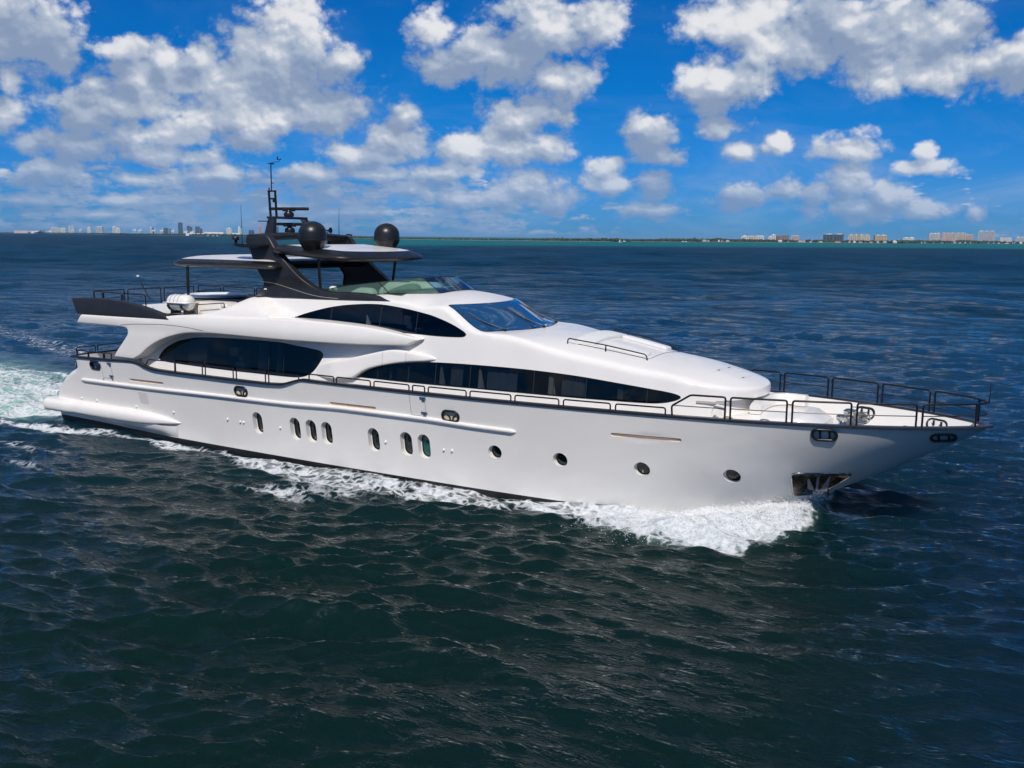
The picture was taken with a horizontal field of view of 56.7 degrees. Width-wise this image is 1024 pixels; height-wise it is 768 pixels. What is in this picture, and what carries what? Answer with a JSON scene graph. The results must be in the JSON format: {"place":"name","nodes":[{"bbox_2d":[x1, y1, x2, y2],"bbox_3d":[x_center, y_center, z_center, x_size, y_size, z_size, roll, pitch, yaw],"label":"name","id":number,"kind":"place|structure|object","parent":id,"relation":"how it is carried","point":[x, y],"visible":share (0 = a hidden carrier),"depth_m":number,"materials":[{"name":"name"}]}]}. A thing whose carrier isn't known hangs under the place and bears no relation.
{"place":"outdoors","nodes":[
{"label":"outdoors","id":0,"kind":"place"},
{"bbox_2d":[0,232,1023,767],"bbox_3d":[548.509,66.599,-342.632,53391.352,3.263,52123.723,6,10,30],"label":"water","id":1,"kind":"structure","parent":0,"point":[170,604],"depth_m":22.82,"materials":[{"name":"blue liquid"}]},
{"bbox_2d":[43,156,993,511],"bbox_3d":[-2.770,-2.398,33.870,36.079,11.445,7.392,6,10,30],"label":"motor yacht","id":2,"kind":"object","parent":1,"relation":"on","point":[441,380],"visible":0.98,"depth_m":30.67,"materials":[{"name":"white paint"}]},
{"bbox_2d":[163,294,198,313],"bbox_3d":[-12.482,-3.025,35.814,1.220,0.736,0.700,6,10,30],"label":"life raft","id":3,"kind":"object","parent":2,"relation":"on","point":[179,303],"visible":1,"depth_m":35.57,"materials":[{"name":"grey plastic"}]},
{"bbox_2d":[159,337,322,376],"bbox_3d":[-10.184,-1.079,35.126,8.364,1.250,0.204,6,10,29],"label":"saloon window","id":4,"kind":"structure","parent":2,"relation":"in","point":[259,355],"depth_m":34.91,"materials":[{"name":"black glass"}]},
{"bbox_2d":[291,304,465,336],"bbox_3d":[-4.613,-2.227,32.008,7.404,0.960,0.334,5,10,28],"label":"wheelhouse window","id":5,"kind":"structure","parent":2,"relation":"in","point":[403,320],"depth_m":31.74,"materials":[{"name":"black glass"}]},
{"bbox_2d":[357,362,680,403],"bbox_3d":[-0.333,-0.164,29.716,11.502,0.811,0.333,5,10,26],"label":"side window","id":6,"kind":"structure","parent":2,"relation":"in","point":[504,379],"depth_m":29.41,"materials":[{"name":"black glass"}]},
{"bbox_2d":[575,330,626,344],"bbox_3d":[2.949,-1.537,30.652,0.660,0.300,2.874,6,10,30],"label":"sun cushion","id":7,"kind":"object","parent":2,"relation":"on","point":[598,336],"visible":0.94,"depth_m":30.08,"materials":[{"name":"fabric"}]},
{"bbox_2d":[597,340,650,356],"bbox_3d":[3.459,-1.099,29.272,1.580,0.396,0.723,6,10,30],"label":"sun cushion","id":8,"kind":"object","parent":2,"relation":"on","point":[621,345],"visible":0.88,"depth_m":29.22,"materials":[{"name":"fabric"}]},
{"bbox_2d":[622,335,671,349],"bbox_3d":[4.425,-1.361,30.921,1.580,0.431,0.794,6,10,30],"label":"sun cushion","id":9,"kind":"object","parent":2,"relation":"on","point":[647,342],"visible":1,"depth_m":30.61,"materials":[{"name":"fabric"}]},
{"bbox_2d":[571,496,814,542],"bbox_3d":[5.029,3.584,26.321,7.964,0.857,3.367,0,9,-5],"label":"spray","id":10,"kind":"object","parent":1,"relation":"on","point":[773,505],"visible":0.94,"depth_m":26.58,"materials":[{"name":"white liquid"}]},
{"bbox_2d":[0,0,1023,242],"label":"sky","id":11,"kind":"structure","parent":0,"point":[898,120],"materials":[{"name":"blue"}]},
{"bbox_2d":[45,233,989,243],"bbox_3d":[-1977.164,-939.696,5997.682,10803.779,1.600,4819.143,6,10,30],"label":"shore","id":12,"kind":"structure","parent":0,"point":[605,241],"depth_m":2460.16,"materials":[{"name":"green plant"}]},
{"bbox_2d":[14,231,30,232],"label":"warehouse","id":13,"kind":"structure","parent":12,"relation":"on","point":[21,231],"depth_m":7730.48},
{"bbox_2d":[51,227,57,232],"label":"building","id":14,"kind":"structure","parent":12,"relation":"on","point":[55,229],"depth_m":7209.81,"materials":[{"name":"white concrete"}]},
{"bbox_2d":[68,226,73,232],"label":"building","id":15,"kind":"structure","parent":12,"relation":"on","point":[70,228],"depth_m":6729.37,"materials":[{"name":"white concrete"}]},
{"bbox_2d":[96,226,102,232],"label":"building","id":16,"kind":"structure","parent":12,"relation":"on","point":[99,229],"depth_m":5885.76,"materials":[{"name":"white concrete"}]},
{"bbox_2d":[178,222,182,233],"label":"building","id":17,"kind":"structure","parent":12,"relation":"on","point":[180,227],"depth_m":4566.18,"materials":[{"name":"blue glass"}]},
{"bbox_2d":[0,232,373,237],"bbox_3d":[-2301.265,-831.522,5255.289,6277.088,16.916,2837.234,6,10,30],"label":"treeline","id":18,"kind":"object","parent":12,"relation":"on","point":[195,234],"visible":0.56,"depth_m":4546.46,"materials":[{"name":"green plant"}]},
{"bbox_2d":[195,226,199,232],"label":"building","id":19,"kind":"structure","parent":12,"relation":"on","point":[197,229],"depth_m":4388.05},
{"bbox_2d":[204,232,222,233],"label":"warehouse","id":20,"kind":"structure","parent":12,"relation":"on","point":[213,232],"depth_m":4143.77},
{"bbox_2d":[226,228,231,234],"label":"building","id":21,"kind":"structure","parent":12,"relation":"on","point":[229,231],"depth_m":4048.73,"materials":[{"name":"white concrete"}]},
{"bbox_2d":[258,225,261,233],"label":"building","id":22,"kind":"structure","parent":12,"relation":"on","point":[259,228],"depth_m":4101.36,"materials":[{"name":"pink concrete"}]},
{"bbox_2d":[400,237,731,241],"bbox_3d":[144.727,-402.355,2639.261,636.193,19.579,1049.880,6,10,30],"label":"treeline","id":23,"kind":"object","parent":12,"relation":"on","point":[694,239],"visible":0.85,"depth_m":2297.58,"materials":[{"name":"green plant"}]},
{"bbox_2d":[781,235,788,239],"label":"building","id":24,"kind":"structure","parent":12,"relation":"on","point":[785,237],"depth_m":3390.86,"materials":[{"name":"pink concrete"}]},
{"bbox_2d":[791,235,798,239],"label":"building","id":25,"kind":"structure","parent":12,"relation":"on","point":[794,237],"depth_m":3456.52,"materials":[{"name":"pink concrete"}]},
{"bbox_2d":[823,234,834,239],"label":"building","id":26,"kind":"structure","parent":12,"relation":"on","point":[827,236],"depth_m":3516.75,"materials":[{"name":"white concrete"}]},
{"bbox_2d":[834,234,843,240],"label":"building","id":27,"kind":"structure","parent":12,"relation":"on","point":[838,236],"depth_m":3535.33,"materials":[{"name":"white"}]},
{"bbox_2d":[849,234,858,240],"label":"building","id":28,"kind":"structure","parent":12,"relation":"on","point":[853,237],"depth_m":3561.55,"materials":[{"name":"beige concrete"}]},
{"bbox_2d":[859,234,869,242],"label":"building","id":29,"kind":"structure","parent":12,"relation":"on","point":[864,237],"depth_m":3577.28,"materials":[{"name":"white concrete"}]},
{"bbox_2d":[730,238,1023,243],"bbox_3d":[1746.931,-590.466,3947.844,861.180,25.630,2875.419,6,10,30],"label":"treeline","id":30,"kind":"object","parent":12,"relation":"on","point":[867,241],"visible":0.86,"depth_m":3536.91,"materials":[{"name":"green plant"}]},
{"bbox_2d":[873,235,886,240],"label":"building","id":31,"kind":"structure","parent":12,"relation":"on","point":[880,237],"depth_m":3601.76,"materials":[{"name":"white concrete"}]},
{"bbox_2d":[928,233,936,240],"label":"building","id":32,"kind":"structure","parent":12,"relation":"on","point":[932,236],"depth_m":4119.81,"materials":[{"name":"white concrete"}]},
{"bbox_2d":[941,232,955,242],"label":"building","id":33,"kind":"structure","parent":12,"relation":"on","point":[948,236],"depth_m":4341.57,"materials":[{"name":"concrete"}]},
{"bbox_2d":[956,233,965,240],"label":"building","id":34,"kind":"structure","parent":12,"relation":"on","point":[960,236],"depth_m":4521.78,"materials":[{"name":"beige concrete"}]},
{"bbox_2d":[966,234,973,239],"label":"building","id":35,"kind":"structure","parent":12,"relation":"on","point":[969,237],"depth_m":4642.50,"materials":[{"name":"concrete"}]},
{"bbox_2d":[978,231,994,243],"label":"building","id":36,"kind":"structure","parent":12,"relation":"on","point":[986,235],"depth_m":4874.48,"materials":[{"name":"white concrete"}]},
{"bbox_2d":[999,238,1011,243],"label":"building","id":37,"kind":"structure","parent":12,"relation":"on","point":[1005,239],"depth_m":5040.52,"materials":[{"name":"white concrete"}]},
{"bbox_2d":[1016,237,1023,241],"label":"building","id":38,"kind":"structure","parent":12,"relation":"on","point":[1020,239],"depth_m":5032.88,"materials":[{"name":"white concrete"}]}
]}

